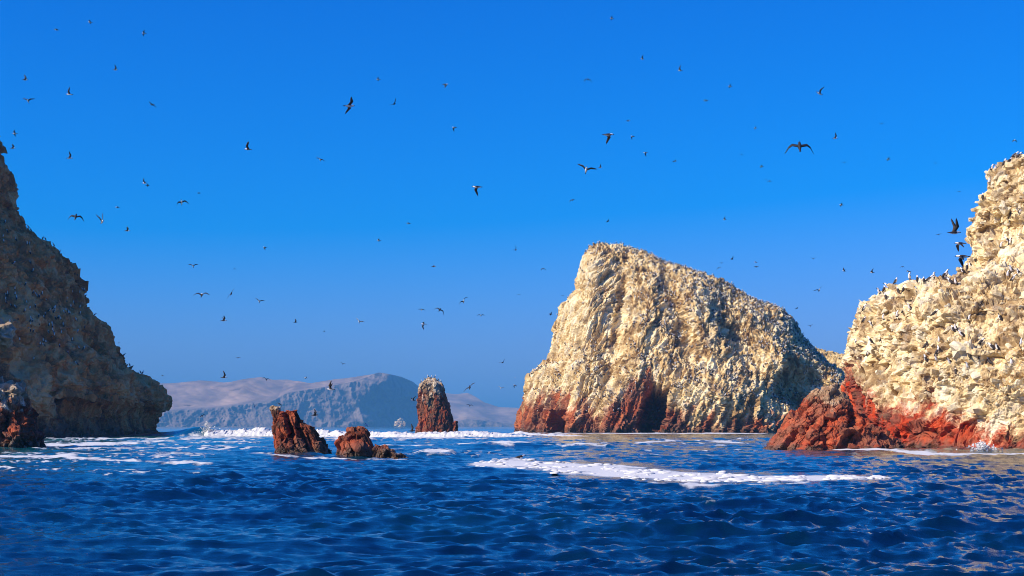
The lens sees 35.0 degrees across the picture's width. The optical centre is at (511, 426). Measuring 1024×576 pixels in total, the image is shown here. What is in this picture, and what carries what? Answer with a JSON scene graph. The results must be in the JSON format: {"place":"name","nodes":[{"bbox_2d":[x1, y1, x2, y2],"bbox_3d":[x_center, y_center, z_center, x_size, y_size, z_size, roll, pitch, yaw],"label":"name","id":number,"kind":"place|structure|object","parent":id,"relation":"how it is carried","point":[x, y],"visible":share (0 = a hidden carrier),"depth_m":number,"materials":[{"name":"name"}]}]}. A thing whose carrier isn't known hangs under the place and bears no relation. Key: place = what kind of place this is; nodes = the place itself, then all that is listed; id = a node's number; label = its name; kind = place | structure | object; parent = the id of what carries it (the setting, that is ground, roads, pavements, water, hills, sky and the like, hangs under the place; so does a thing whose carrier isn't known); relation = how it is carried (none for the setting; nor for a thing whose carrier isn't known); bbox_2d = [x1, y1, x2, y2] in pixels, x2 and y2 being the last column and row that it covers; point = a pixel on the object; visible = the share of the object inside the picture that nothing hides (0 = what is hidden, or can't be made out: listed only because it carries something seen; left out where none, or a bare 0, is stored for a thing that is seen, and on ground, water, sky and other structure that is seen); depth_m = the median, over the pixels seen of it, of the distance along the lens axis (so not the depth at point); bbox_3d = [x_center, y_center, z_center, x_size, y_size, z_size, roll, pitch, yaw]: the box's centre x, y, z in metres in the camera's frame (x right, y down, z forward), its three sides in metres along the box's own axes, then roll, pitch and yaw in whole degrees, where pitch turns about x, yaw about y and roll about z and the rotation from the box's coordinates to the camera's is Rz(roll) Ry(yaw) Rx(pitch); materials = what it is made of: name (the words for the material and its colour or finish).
{"place":"outdoors","nodes":[
{"label":"outdoors","id":0,"kind":"place"},
{"bbox_2d":[157,373,418,426],"bbox_3d":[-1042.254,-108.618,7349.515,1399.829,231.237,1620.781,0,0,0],"label":"hills","id":1,"kind":"structure","parent":0,"point":[379,400],"depth_m":6669.71,"materials":[{"name":"grey stone"}]},
{"bbox_2d":[343,97,353,113],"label":"flying bird","id":2,"kind":"object","parent":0,"point":[349,105],"visible":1,"depth_m":136.12},
{"bbox_2d":[472,186,480,195],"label":"flying bird","id":3,"kind":"object","parent":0,"point":[476,188],"visible":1,"depth_m":155.37},
{"bbox_2d":[445,393,518,423],"bbox_3d":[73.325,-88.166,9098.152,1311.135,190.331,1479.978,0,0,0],"label":"hills","id":4,"kind":"structure","parent":0,"point":[459,407],"depth_m":8667.31,"materials":[{"name":"grey stone"}]},
{"bbox_2d":[454,415,514,426],"bbox_3d":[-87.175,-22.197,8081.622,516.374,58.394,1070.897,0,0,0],"label":"hills","id":5,"kind":"structure","parent":0,"point":[470,421],"depth_m":7593.21,"materials":[{"name":"grey stone"}]},
{"bbox_2d":[0,426,1023,575],"bbox_3d":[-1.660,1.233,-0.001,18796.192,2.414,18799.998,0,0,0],"label":"sea","id":6,"kind":"structure","parent":0,"point":[175,501],"depth_m":38.95,"materials":[{"name":"liquid"}]},
{"bbox_2d":[0,318,46,447],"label":"shore rock","id":7,"kind":"object","parent":6,"relation":"in","point":[19,414],"visible":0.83,"depth_m":144.28,"materials":[{"name":"brown stone"}]},
{"bbox_2d":[0,141,172,436],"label":"sea cliff","id":8,"kind":"structure","parent":6,"relation":"in","point":[101,389],"depth_m":308.99,"materials":[{"name":"beige stone"}]},
{"bbox_2d":[195,421,219,432],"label":"wave spray","id":9,"kind":"object","parent":6,"relation":"on","point":[206,426],"visible":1,"depth_m":299.77,"materials":[{"name":"liquid"}]},
{"bbox_2d":[269,405,331,453],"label":"sea rock","id":10,"kind":"object","parent":6,"relation":"in","point":[292,432],"visible":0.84,"depth_m":111.13,"materials":[{"name":"brown stone"}]},
{"bbox_2d":[204,427,531,436],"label":"breaking wave","id":11,"kind":"object","parent":6,"relation":"on","point":[258,431],"visible":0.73,"depth_m":298.58,"materials":[{"name":"liquid"}]},
{"bbox_2d":[334,426,407,458],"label":"sea rock","id":12,"kind":"object","parent":6,"relation":"in","point":[354,441],"visible":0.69,"depth_m":101.80,"materials":[{"name":"brown stone"}]},
{"bbox_2d":[394,418,405,426],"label":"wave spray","id":13,"kind":"object","parent":6,"relation":"in","point":[400,422],"visible":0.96,"depth_m":6290.21,"materials":[{"name":"white liquid"}]},
{"bbox_2d":[415,377,457,432],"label":"sea stack","id":14,"kind":"object","parent":6,"relation":"in","point":[433,406],"visible":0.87,"depth_m":436.28,"materials":[{"name":"brown stone"}]},
{"bbox_2d":[509,431,579,435],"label":"breaking wave","id":15,"kind":"object","parent":6,"relation":"on","point":[527,433],"visible":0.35,"depth_m":329.26,"materials":[{"name":"liquid"}]},
{"bbox_2d":[514,242,844,432],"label":"rock island","id":16,"kind":"object","parent":6,"relation":"in","point":[584,322],"visible":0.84,"depth_m":508.19,"materials":[{"name":"beige stone"}]},
{"bbox_2d":[522,245,844,419],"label":"bird colony","id":17,"kind":"object","parent":16,"relation":"on","point":[733,292],"visible":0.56,"depth_m":511.46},
{"bbox_2d":[474,458,890,482],"bbox_3d":[3.396,1.946,77.512,11.275,0.213,45.518,0,0,-22],"label":"sea foam","id":18,"kind":"object","parent":6,"relation":"on","point":[729,476],"visible":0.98,"depth_m":64.71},
{"bbox_2d":[816,348,845,374],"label":"rock ridge","id":19,"kind":"object","parent":6,"relation":"in","point":[834,357],"visible":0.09,"depth_m":579.43,"materials":[{"name":"beige stone"}]},
{"bbox_2d":[762,383,904,449],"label":"reef rock","id":20,"kind":"object","parent":6,"relation":"in","point":[827,418],"visible":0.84,"depth_m":135.38,"materials":[{"name":"red stone"}]},
{"bbox_2d":[840,154,1023,447],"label":"rock island","id":21,"kind":"object","parent":6,"relation":"in","point":[894,385],"visible":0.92,"depth_m":146.13,"materials":[{"name":"beige stone"}]},
{"bbox_2d":[956,440,1002,450],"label":"wave spray","id":22,"kind":"object","parent":6,"relation":"on","point":[984,446],"visible":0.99,"depth_m":126.91,"materials":[{"name":"liquid"}]},
{"bbox_2d":[0,0,1023,407],"label":"sky","id":23,"kind":"structure","parent":0,"point":[943,80],"materials":[{"name":"blue"}]},
{"bbox_2d":[578,164,595,173],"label":"flying bird","id":24,"kind":"object","parent":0,"point":[586,169],"visible":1,"depth_m":146.40},
{"bbox_2d":[602,133,613,143],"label":"flying bird","id":25,"kind":"object","parent":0,"point":[608,135],"visible":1,"depth_m":138.01},
{"bbox_2d":[785,141,813,153],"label":"flying bird","id":26,"kind":"object","parent":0,"point":[799,145],"visible":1,"depth_m":90.87},
{"bbox_2d":[947,218,960,233],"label":"flying bird","id":27,"kind":"object","parent":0,"point":[955,228],"visible":1,"depth_m":112.90},
{"bbox_2d":[955,242,965,251],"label":"flying bird","id":28,"kind":"object","parent":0,"point":[958,244],"visible":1,"depth_m":137.90},
{"bbox_2d":[955,255,969,266],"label":"flying bird","id":29,"kind":"object","parent":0,"point":[961,258],"visible":1,"depth_m":110.43}
]}

